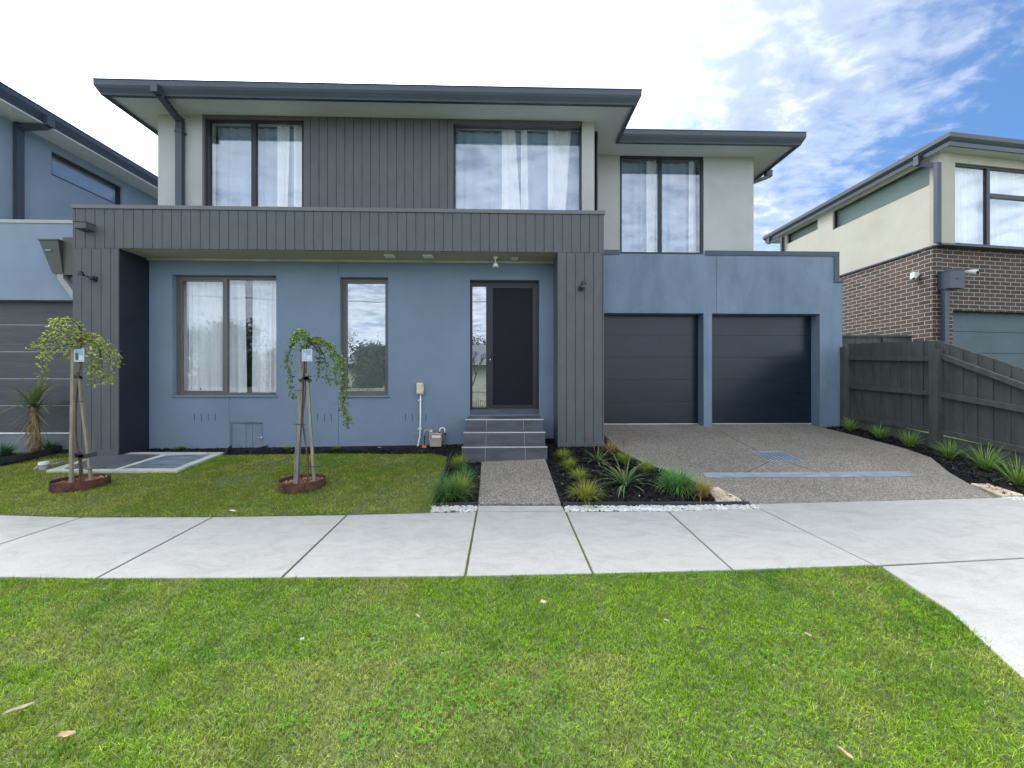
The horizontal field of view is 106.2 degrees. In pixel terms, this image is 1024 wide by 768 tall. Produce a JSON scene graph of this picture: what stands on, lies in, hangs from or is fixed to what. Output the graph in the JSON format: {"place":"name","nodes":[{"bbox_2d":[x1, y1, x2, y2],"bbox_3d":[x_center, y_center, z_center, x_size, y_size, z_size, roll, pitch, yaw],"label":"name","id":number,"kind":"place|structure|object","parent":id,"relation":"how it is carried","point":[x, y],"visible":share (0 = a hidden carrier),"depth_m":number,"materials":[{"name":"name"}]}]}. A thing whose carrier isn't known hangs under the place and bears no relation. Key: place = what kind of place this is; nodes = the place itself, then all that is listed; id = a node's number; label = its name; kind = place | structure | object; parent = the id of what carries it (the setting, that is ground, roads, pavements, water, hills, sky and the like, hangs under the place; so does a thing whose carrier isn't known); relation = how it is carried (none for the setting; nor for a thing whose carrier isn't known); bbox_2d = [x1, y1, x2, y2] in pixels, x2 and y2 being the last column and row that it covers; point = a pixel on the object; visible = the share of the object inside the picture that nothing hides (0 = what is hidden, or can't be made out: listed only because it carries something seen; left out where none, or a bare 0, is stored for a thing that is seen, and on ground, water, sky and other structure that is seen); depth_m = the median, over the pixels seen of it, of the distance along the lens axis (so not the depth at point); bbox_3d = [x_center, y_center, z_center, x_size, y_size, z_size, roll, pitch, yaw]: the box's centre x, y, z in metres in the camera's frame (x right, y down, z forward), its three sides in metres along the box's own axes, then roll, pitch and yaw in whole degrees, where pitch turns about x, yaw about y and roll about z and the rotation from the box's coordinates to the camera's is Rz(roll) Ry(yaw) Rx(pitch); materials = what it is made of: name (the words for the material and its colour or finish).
{"place":"outdoors","nodes":[
{"label":"outdoors","id":0,"kind":"place"},
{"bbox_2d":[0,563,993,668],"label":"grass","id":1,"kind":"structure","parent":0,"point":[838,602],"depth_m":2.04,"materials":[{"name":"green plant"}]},
{"bbox_2d":[0,424,1023,767],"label":"ground","id":2,"kind":"structure","parent":0,"point":[404,756],"depth_m":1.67,"materials":[{"name":"plant"}]},
{"bbox_2d":[2,702,33,715],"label":"fallen leaf","id":3,"kind":"object","parent":2,"relation":"on","point":[17,708],"visible":1,"depth_m":1.45,"materials":[{"name":"beige plant"}]},
{"bbox_2d":[0,445,61,464],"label":"garden edging","id":4,"kind":"object","parent":2,"relation":"on","point":[30,455],"visible":0.52,"depth_m":5.33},
{"bbox_2d":[0,451,68,465],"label":"garden bed","id":5,"kind":"object","parent":2,"relation":"on","point":[49,455],"visible":0.22,"depth_m":5.42,"materials":[{"name":"black soil"}]},
{"bbox_2d":[0,441,23,455],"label":"grass tuft","id":6,"kind":"object","parent":5,"relation":"on","point":[6,450],"visible":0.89,"depth_m":5.50,"materials":[{"name":"green plant"}]},
{"bbox_2d":[1,371,65,452],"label":"spiky palm","id":7,"kind":"object","parent":5,"relation":"on","point":[35,439],"visible":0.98,"depth_m":5.51,"materials":[{"name":"green plant"}]},
{"bbox_2d":[41,438,59,448],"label":"grass tuft","id":8,"kind":"object","parent":5,"relation":"on","point":[48,445],"visible":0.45,"depth_m":5.73,"materials":[{"name":"green plant"}]},
{"bbox_2d":[33,461,65,470],"bbox_3d":[-5.906,1.042,4.928,0.110,0.120,0.294,0,0,14],"label":"riser pipe","id":9,"kind":"object","parent":2,"relation":"on","point":[43,465],"visible":0.9,"depth_m":4.84,"materials":[{"name":"grey plastic"}]},
{"bbox_2d":[56,730,75,737],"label":"fallen leaf","id":10,"kind":"object","parent":2,"relation":"on","point":[66,733],"visible":1,"depth_m":1.35,"materials":[{"name":"beige plant"}]},
{"bbox_2d":[0,81,157,451],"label":"neighbour house","id":11,"kind":"structure","parent":2,"relation":"on","point":[53,167],"depth_m":5.84,"materials":[{"name":"paint"}]},
{"bbox_2d":[0,301,72,433],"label":"garage door","id":12,"kind":"structure","parent":11,"relation":"in","point":[21,323],"depth_m":5.83,"materials":[{"name":"grey metal"}]},
{"bbox_2d":[52,152,119,204],"bbox_3d":[-7.997,-3.785,7.181,0.133,0.408,1.220,0,0,-2],"label":"window","id":13,"kind":"structure","parent":11,"relation":"in","point":[62,168],"depth_m":7.21,"materials":[{"name":"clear glass"}]},
{"bbox_2d":[48,473,110,493],"bbox_3d":[-4.710,1.091,4.198,0.456,0.125,0.456,0,0,-2],"label":"garden ring","id":14,"kind":"object","parent":2,"relation":"on","point":[54,486],"visible":0.76,"depth_m":4.07,"materials":[{"name":"metal"}]},
{"bbox_2d":[68,348,75,482],"bbox_3d":[-4.740,0.365,4.142,0.039,1.500,0.096,0,0,-33],"label":"timber stake","id":15,"kind":"object","parent":14,"relation":"in","point":[72,419],"visible":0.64,"depth_m":4.14,"materials":[{"name":"brown wood"}]},
{"bbox_2d":[25,316,123,481],"bbox_3d":[-4.795,0.190,4.187,1.295,1.829,0.530,0,0,-2],"label":"weeping tree","id":16,"kind":"object","parent":14,"relation":"in","point":[83,340],"visible":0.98,"depth_m":4.18,"materials":[{"name":"green plant"}]},
{"bbox_2d":[74,349,83,361],"bbox_3d":[-4.675,-0.307,4.149,0.107,0.132,0.003,0,0,-2],"label":"plant tag","id":17,"kind":"object","parent":16,"relation":"hanging from","point":[78,355],"visible":1,"depth_m":4.15,"materials":[{"name":"white plastic"}]},
{"bbox_2d":[57,475,106,482],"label":"bark chips","id":18,"kind":"object","parent":14,"relation":"in","point":[85,479],"visible":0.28,"depth_m":4.29,"materials":[{"name":"brown wood"}]},
{"bbox_2d":[80,451,83,480],"bbox_3d":[-4.742,0.927,4.227,0.052,0.375,0.018,0,0,-2],"label":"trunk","id":19,"kind":"object","parent":14,"relation":"in","point":[82,476],"visible":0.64,"depth_m":4.23,"materials":[{"name":"brown plant"}]},
{"bbox_2d":[76,374,92,479],"bbox_3d":[-4.653,0.502,4.190,0.191,1.226,0.025,0,0,6],"label":"timber stake","id":20,"kind":"object","parent":14,"relation":"in","point":[85,429],"visible":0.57,"depth_m":4.18,"materials":[{"name":"brown wood"}]},
{"bbox_2d":[46,452,224,472],"bbox_3d":[-5.019,1.068,5.190,1.794,0.130,0.980,0,0,-2],"label":"pit cover","id":21,"kind":"object","parent":2,"relation":"on","point":[153,462],"visible":0.75,"depth_m":5.07,"materials":[{"name":"concrete"}]},
{"bbox_2d":[0,453,448,517],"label":"grass","id":22,"kind":"structure","parent":2,"relation":"on","point":[198,469],"depth_m":4.10,"materials":[{"name":"green plant"}]},
{"bbox_2d":[225,445,231,454],"bbox_3d":[-4.257,1.010,5.776,0.012,0.140,0.362,0,0,-26],"label":"garden edging","id":23,"kind":"object","parent":2,"relation":"on","point":[228,449],"visible":0.57,"depth_m":5.73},
{"bbox_2d":[250,445,267,453],"bbox_3d":[-3.814,1.012,5.792,0.012,0.130,0.326,0,0,9],"label":"garden edging","id":24,"kind":"object","parent":2,"relation":"on","point":[257,449],"visible":0.57,"depth_m":5.78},
{"bbox_2d":[278,474,325,494],"bbox_3d":[-2.279,1.093,4.182,0.456,0.125,0.456,0,0,-2],"label":"garden ring","id":25,"kind":"object","parent":2,"relation":"on","point":[296,489],"visible":0.74,"depth_m":4.01,"materials":[{"name":"metal"}]},
{"bbox_2d":[293,353,304,483],"bbox_3d":[-2.304,0.389,4.166,0.056,1.455,0.136,0,0,31],"label":"timber stake","id":26,"kind":"object","parent":25,"relation":"on","point":[298,429],"visible":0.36,"depth_m":4.15,"materials":[{"name":"brown wood"}]},
{"bbox_2d":[280,476,322,488],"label":"bark chips","id":27,"kind":"object","parent":25,"relation":"in","point":[304,479],"visible":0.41,"depth_m":4.24,"materials":[{"name":"brown wood"}]},
{"bbox_2d":[306,373,315,481],"bbox_3d":[-2.177,0.499,4.159,0.113,1.235,0.024,0,0,5],"label":"timber stake","id":28,"kind":"object","parent":25,"relation":"in","point":[310,430],"visible":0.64,"depth_m":4.15,"materials":[{"name":"brown wood"}]},
{"bbox_2d":[280,328,353,482],"bbox_3d":[-2.152,0.232,4.177,0.908,1.747,0.550,0,0,-2],"label":"weeping tree","id":29,"kind":"object","parent":25,"relation":"on","point":[310,342],"visible":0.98,"depth_m":4.20,"materials":[{"name":"green plant"}]},
{"bbox_2d":[302,349,311,360],"bbox_3d":[-2.205,-0.309,4.134,0.108,0.126,0.003,0,0,-2],"label":"plant tag","id":30,"kind":"object","parent":29,"relation":"hanging from","point":[306,354],"visible":1,"depth_m":4.13,"materials":[{"name":"white plastic"}]},
{"bbox_2d":[0,506,872,579],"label":"footpath","id":31,"kind":"structure","parent":2,"relation":"on","point":[508,541],"depth_m":2.83,"materials":[{"name":"concrete"}]},
{"bbox_2d":[433,451,451,501],"bbox_3d":[-0.803,1.082,4.566,0.015,0.239,1.851,0,0,-4],"label":"garden edging","id":32,"kind":"object","parent":2,"relation":"on","point":[447,464],"visible":0.37,"depth_m":4.57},
{"bbox_2d":[433,502,476,506],"bbox_3d":[-0.539,1.161,3.637,0.410,0.082,0.012,0,0,-2],"label":"garden edging","id":33,"kind":"object","parent":2,"relation":"on","point":[456,503],"visible":0.43,"depth_m":3.63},
{"bbox_2d":[71,78,843,457],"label":"house","id":34,"kind":"structure","parent":2,"relation":"on","point":[251,240],"depth_m":6.04,"materials":[{"name":"grey"}]},
{"bbox_2d":[77,271,97,281],"bbox_3d":[-5.947,-1.505,5.380,0.089,0.126,0.193,0,0,29],"label":"wall lamp","id":35,"kind":"object","parent":34,"relation":"attached to","point":[91,278],"visible":1,"depth_m":5.38,"materials":[{"name":"black plastic"}]},
{"bbox_2d":[177,276,275,394],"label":"window","id":36,"kind":"structure","parent":34,"relation":"in","point":[226,326],"depth_m":6.20,"materials":[{"name":"clear glass"}]},
{"bbox_2d":[206,119,303,206],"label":"window","id":37,"kind":"structure","parent":34,"relation":"in","point":[256,166],"depth_m":6.20,"materials":[{"name":"clear glass"}]},
{"bbox_2d":[342,278,387,395],"bbox_3d":[-2.322,-0.744,6.168,0.747,1.857,0.133,0,0,-2],"label":"window","id":38,"kind":"structure","parent":34,"relation":"in","point":[364,301],"depth_m":6.23,"materials":[{"name":"clear glass"}]},
{"bbox_2d":[383,254,395,257],"bbox_3d":[-1.840,-1.917,5.774,0.144,0.020,0.140,0,0,-2],"label":"soffit light","id":39,"kind":"object","parent":34,"relation":"attached to","point":[389,255],"visible":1,"depth_m":5.74,"materials":[{"name":"white plastic"}]},
{"bbox_2d":[412,383,423,445],"bbox_3d":[-1.475,0.497,5.999,0.200,1.031,0.087,0,0,-2],"label":"electrical box","id":40,"kind":"object","parent":34,"relation":"attached to","point":[420,388],"visible":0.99,"depth_m":5.99,"materials":[{"name":"white plastic"}]},
{"bbox_2d":[423,255,433,258],"bbox_3d":[-1.262,-1.917,5.789,0.144,0.020,0.140,0,0,-2],"label":"soffit light","id":41,"kind":"object","parent":34,"relation":"attached to","point":[428,256],"visible":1,"depth_m":5.78,"materials":[{"name":"white plastic"}]},
{"bbox_2d":[493,256,497,268],"bbox_3d":[-0.249,-1.843,5.830,0.088,0.169,0.107,0,0,-2],"label":"hanging spotlight","id":42,"kind":"object","parent":34,"relation":"hanging from","point":[495,265],"visible":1,"depth_m":5.81,"materials":[{"name":"white plastic"}]},
{"bbox_2d":[489,285,535,408],"bbox_3d":[0.014,-0.596,6.167,0.761,1.991,0.088,0,0,-2],"label":"front door","id":43,"kind":"structure","parent":34,"relation":"in","point":[512,308],"depth_m":6.19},
{"bbox_2d":[453,125,597,209],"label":"window","id":44,"kind":"structure","parent":34,"relation":"in","point":[504,169],"depth_m":6.30,"materials":[{"name":"clear glass"}]},
{"bbox_2d":[578,280,585,290],"bbox_3d":[1.013,-1.417,5.553,0.093,0.126,0.151,0,0,-2],"label":"wall lamp","id":45,"kind":"object","parent":34,"relation":"attached to","point":[582,285],"visible":1,"depth_m":5.56,"materials":[{"name":"black plastic"}]},
{"bbox_2d":[604,315,697,423],"bbox_3d":[2.403,-0.284,7.234,2.271,2.102,0.062,0,0,-2],"label":"garage door","id":46,"kind":"structure","parent":34,"relation":"in","point":[651,361],"depth_m":7.22,"materials":[{"name":"paint"}]},
{"bbox_2d":[620,156,702,254],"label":"window","id":47,"kind":"structure","parent":34,"relation":"in","point":[659,198],"depth_m":7.24,"materials":[{"name":"clear glass"}]},
{"bbox_2d":[712,315,811,423],"bbox_3d":[4.673,-0.284,7.289,2.082,2.102,0.052,0,0,-2],"label":"garage door","id":48,"kind":"structure","parent":34,"relation":"in","point":[761,365],"depth_m":7.28,"materials":[{"name":"paint"}]},
{"bbox_2d":[462,415,547,463],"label":"entry steps","id":49,"kind":"structure","parent":2,"relation":"on","point":[497,438],"depth_m":5.23,"materials":[{"name":"grey tile"}]},
{"bbox_2d":[0,426,1023,503],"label":"mulch","id":50,"kind":"object","parent":2,"relation":"on","point":[973,469],"visible":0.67,"depth_m":4.61,"materials":[{"name":"black wood"}]},
{"bbox_2d":[174,445,184,450],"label":"ground cover clump","id":51,"kind":"object","parent":50,"relation":"on","point":[180,448],"visible":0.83,"depth_m":5.85,"materials":[{"name":"green plant"}]},
{"bbox_2d":[422,427,445,447],"bbox_3d":[-1.200,0.829,5.943,0.359,0.327,0.132,0,0,-2],"label":"gas meter","id":52,"kind":"object","parent":50,"relation":"on","point":[435,439],"visible":0.99,"depth_m":5.89,"materials":[{"name":"beige metal"}]},
{"bbox_2d":[419,469,471,507],"bbox_3d":[-0.641,1.027,3.778,0.646,0.458,0.624,0,0,-2],"label":"grass tuft","id":53,"kind":"object","parent":50,"relation":"on","point":[448,494],"visible":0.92,"depth_m":3.71,"materials":[{"name":"green plant"}]},
{"bbox_2d":[446,452,473,469],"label":"grass tuft","id":54,"kind":"object","parent":50,"relation":"on","point":[458,463],"visible":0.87,"depth_m":4.71,"materials":[{"name":"green plant"}]},
{"bbox_2d":[442,473,479,500],"bbox_3d":[-0.537,1.003,3.835,0.508,0.323,0.478,0,0,-2],"label":"grass tuft","id":55,"kind":"object","parent":50,"relation":"on","point":[464,487],"visible":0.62,"depth_m":3.80,"materials":[{"name":"green plant"}]},
{"bbox_2d":[451,464,479,482],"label":"grass tuft","id":56,"kind":"object","parent":50,"relation":"on","point":[466,474],"visible":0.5,"depth_m":4.25,"materials":[{"name":"green plant"}]},
{"bbox_2d":[943,442,1014,469],"bbox_3d":[5.723,0.858,4.671,0.681,0.385,0.714,0,0,-2],"label":"grass tuft","id":57,"kind":"object","parent":50,"relation":"on","point":[986,465],"visible":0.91,"depth_m":4.64,"materials":[{"name":"green plant"}]},
{"bbox_2d":[545,439,713,505],"bbox_3d":[1.333,1.006,5.182,1.795,0.392,3.050,0,0,-2],"label":"garden bed","id":58,"kind":"object","parent":2,"relation":"on","point":[618,485],"visible":0.14,"depth_m":4.24,"materials":[{"name":"black soil"}]},
{"bbox_2d":[556,448,571,459],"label":"grass tuft","id":59,"kind":"object","parent":58,"relation":"on","point":[564,455],"visible":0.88,"depth_m":5.01,"materials":[{"name":"green plant"}]},
{"bbox_2d":[559,457,580,469],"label":"grass tuft","id":60,"kind":"object","parent":58,"relation":"on","point":[570,464],"visible":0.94,"depth_m":4.60,"materials":[{"name":"green plant"}]},
{"bbox_2d":[568,465,590,484],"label":"grass tuft","id":61,"kind":"object","parent":58,"relation":"on","point":[578,476],"visible":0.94,"depth_m":4.22,"materials":[{"name":"green plant"}]},
{"bbox_2d":[566,473,607,510],"bbox_3d":[0.712,1.032,3.714,0.513,0.322,0.508,0,0,-2],"label":"grass tuft","id":62,"kind":"object","parent":58,"relation":"on","point":[585,494],"visible":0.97,"depth_m":3.69,"materials":[{"name":"green plant"}]},
{"bbox_2d":[583,437,617,467],"bbox_3d":[1.141,0.873,4.929,0.504,0.419,0.396,0,0,-39],"label":"strappy plant","id":63,"kind":"object","parent":58,"relation":"on","point":[597,458],"visible":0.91,"depth_m":4.93,"materials":[{"name":"green plant"}]},
{"bbox_2d":[600,439,622,456],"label":"grass tuft","id":64,"kind":"object","parent":58,"relation":"on","point":[610,448],"visible":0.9,"depth_m":5.29,"materials":[{"name":"green plant"}]},
{"bbox_2d":[581,440,659,497],"bbox_3d":[1.169,0.910,4.184,0.904,0.627,0.862,0,0,-2],"label":"strappy plant","id":65,"kind":"object","parent":58,"relation":"on","point":[624,480],"visible":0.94,"depth_m":4.15,"materials":[{"name":"green plant"}]},
{"bbox_2d":[612,452,632,464],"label":"grass tuft","id":66,"kind":"object","parent":58,"relation":"on","point":[622,460],"visible":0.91,"depth_m":4.81,"materials":[{"name":"green plant"}]},
{"bbox_2d":[636,458,657,473],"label":"grass tuft","id":67,"kind":"object","parent":58,"relation":"on","point":[646,468],"visible":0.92,"depth_m":4.48,"materials":[{"name":"green plant"}]},
{"bbox_2d":[653,463,703,499],"bbox_3d":[1.713,1.009,3.988,0.600,0.405,0.593,0,0,-2],"label":"grass tuft","id":68,"kind":"object","parent":58,"relation":"on","point":[674,482],"visible":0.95,"depth_m":3.94,"materials":[{"name":"green plant"}]},
{"bbox_2d":[682,475,725,503],"bbox_3d":[1.902,1.027,3.817,0.452,0.275,0.459,0,0,-2],"label":"grass tuft","id":69,"kind":"object","parent":58,"relation":"on","point":[702,492],"visible":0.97,"depth_m":3.78,"materials":[{"name":"green plant"}]},
{"bbox_2d":[710,487,741,500],"bbox_3d":[2.095,1.138,3.882,0.266,0.102,0.375,0,0,-2],"label":"sandstone slab","id":70,"kind":"object","parent":58,"relation":"on","point":[723,493],"depth_m":3.83,"materials":[{"name":"beige stone"}]},
{"bbox_2d":[563,501,748,506],"bbox_3d":[1.374,1.162,3.657,1.782,0.084,0.013,0,0,-1],"label":"garden edging","id":71,"kind":"object","parent":2,"relation":"on","point":[724,503],"visible":0.5,"depth_m":3.65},
{"bbox_2d":[430,496,1023,512],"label":"white pebbles","id":72,"kind":"object","parent":2,"relation":"on","point":[568,508],"visible":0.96,"depth_m":3.57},
{"bbox_2d":[836,745,853,759],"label":"fallen leaf","id":73,"kind":"object","parent":2,"relation":"on","point":[844,751],"visible":1,"depth_m":1.29,"materials":[{"name":"beige plant"}]},
{"bbox_2d":[842,335,913,346],"bbox_3d":[7.443,-0.098,8.308,2.485,1.915,0.100,0,0,-2],"label":"side gate fence","id":74,"kind":"object","parent":2,"relation":"on","point":[851,339],"visible":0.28,"depth_m":8.30,"materials":[{"name":"grey wood"}]},
{"bbox_2d":[756,497,1023,679],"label":"driveway crossing","id":75,"kind":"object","parent":2,"relation":"on","point":[963,559],"visible":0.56,"depth_m":2.82,"materials":[{"name":"concrete"}]},
{"bbox_2d":[763,132,1023,367],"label":"brick neighbour house","id":76,"kind":"structure","parent":2,"relation":"on","point":[941,214],"depth_m":8.32,"materials":[{"name":"brown brick"}]},
{"bbox_2d":[788,220,817,243],"bbox_3d":[8.769,-4.540,11.495,0.133,0.298,1.175,0,0,-2],"label":"window","id":77,"kind":"structure","parent":76,"relation":"in","point":[813,227],"depth_m":11.57,"materials":[{"name":"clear glass"}]},
{"bbox_2d":[834,167,928,228],"bbox_3d":[8.828,-4.420,9.223,0.133,0.498,2.365,0,0,-2],"label":"window","id":78,"kind":"structure","parent":76,"relation":"in","point":[919,180],"depth_m":9.15,"materials":[{"name":"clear glass"}]},
{"bbox_2d":[910,272,919,279],"bbox_3d":[8.670,-2.322,8.285,0.133,0.178,0.120,0,0,-2],"label":"security camera","id":79,"kind":"object","parent":76,"relation":"attached to","point":[914,275],"visible":1,"depth_m":8.24,"materials":[{"name":"white plastic"}]},
{"bbox_2d":[965,269,979,273],"bbox_3d":[9.387,-2.292,7.886,0.101,0.142,0.290,0,0,-15],"label":"security camera","id":80,"kind":"object","parent":76,"relation":"attached to","point":[976,271],"visible":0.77,"depth_m":7.81,"materials":[{"name":"white plastic"}]},
{"bbox_2d":[953,312,1023,367],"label":"garage door","id":81,"kind":"structure","parent":76,"relation":"in","point":[974,332],"depth_m":8.41,"materials":[{"name":"grey metal"}]},
{"bbox_2d":[955,163,1023,247],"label":"window","id":82,"kind":"structure","parent":76,"relation":"in","point":[989,207],"depth_m":8.21,"materials":[{"name":"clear glass"}]},
{"bbox_2d":[831,427,1023,496],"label":"garden bed","id":83,"kind":"object","parent":2,"relation":"on","point":[965,466],"visible":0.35,"depth_m":4.82,"materials":[{"name":"black soil"}]},
{"bbox_2d":[842,417,860,431],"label":"grass tuft","id":84,"kind":"object","parent":83,"relation":"on","point":[849,427],"visible":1,"depth_m":6.65,"materials":[{"name":"green plant"}]},
{"bbox_2d":[865,424,891,439],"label":"grass tuft","id":85,"kind":"object","parent":83,"relation":"on","point":[878,434],"visible":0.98,"depth_m":6.09,"materials":[{"name":"green plant"}]},
{"bbox_2d":[896,426,925,446],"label":"grass tuft","id":86,"kind":"object","parent":83,"relation":"on","point":[911,441],"visible":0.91,"depth_m":5.67,"materials":[{"name":"green plant"}]},
{"bbox_2d":[930,437,975,459],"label":"grass tuft","id":87,"kind":"object","parent":83,"relation":"on","point":[950,453],"visible":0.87,"depth_m":5.07,"materials":[{"name":"green plant"}]},
{"bbox_2d":[971,483,1022,497],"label":"sandstone slab","id":88,"kind":"structure","parent":83,"relation":"on","point":[993,492],"depth_m":3.98,"materials":[{"name":"beige stone"}]},
{"bbox_2d":[980,451,1023,486],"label":"grass tuft","id":89,"kind":"object","parent":83,"relation":"on","point":[1018,478],"visible":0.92,"depth_m":4.18,"materials":[{"name":"green plant"}]},
{"bbox_2d":[840,341,1023,469],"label":"paling fence","id":90,"kind":"object","parent":2,"relation":"on","point":[937,390],"visible":0.81,"depth_m":5.54,"materials":[{"name":"grey wood"}]},
{"bbox_2d":[0,0,1023,250],"label":"sky","id":91,"kind":"structure","parent":0,"point":[870,84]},
{"bbox_2d":[478,459,560,505],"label":"entry path","id":92,"kind":"structure","parent":0,"point":[518,483],"depth_m":4.13,"materials":[{"name":"grey concrete"}]},
{"bbox_2d":[604,424,994,504],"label":"driveway","id":93,"kind":"structure","parent":0,"point":[700,450],"depth_m":5.00,"materials":[{"name":"grey concrete"}]},
{"bbox_2d":[716,429,816,471],"bbox_3d":[3.576,0.925,5.545,0.837,0.258,2.452,0,0,20],"label":"driveway joint","id":94,"kind":"object","parent":93,"relation":"on","point":[765,463],"visible":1,"depth_m":4.88,"materials":[{"name":"grey concrete"}]},
{"bbox_2d":[752,451,803,461],"bbox_3d":[3.559,0.976,5.195,0.488,0.055,0.458,0,0,-2],"label":"drain grate","id":95,"kind":"object","parent":93,"relation":"on","point":[775,456],"visible":1,"depth_m":5.18,"materials":[{"name":"metal"}]},
{"bbox_2d":[703,471,913,477],"bbox_3d":[3.475,1.056,4.482,2.523,0.022,0.152,0,0,-2],"label":"strip drain","id":96,"kind":"object","parent":93,"relation":"on","point":[805,474],"visible":1,"depth_m":4.48,"materials":[{"name":"metal"}]}
]}

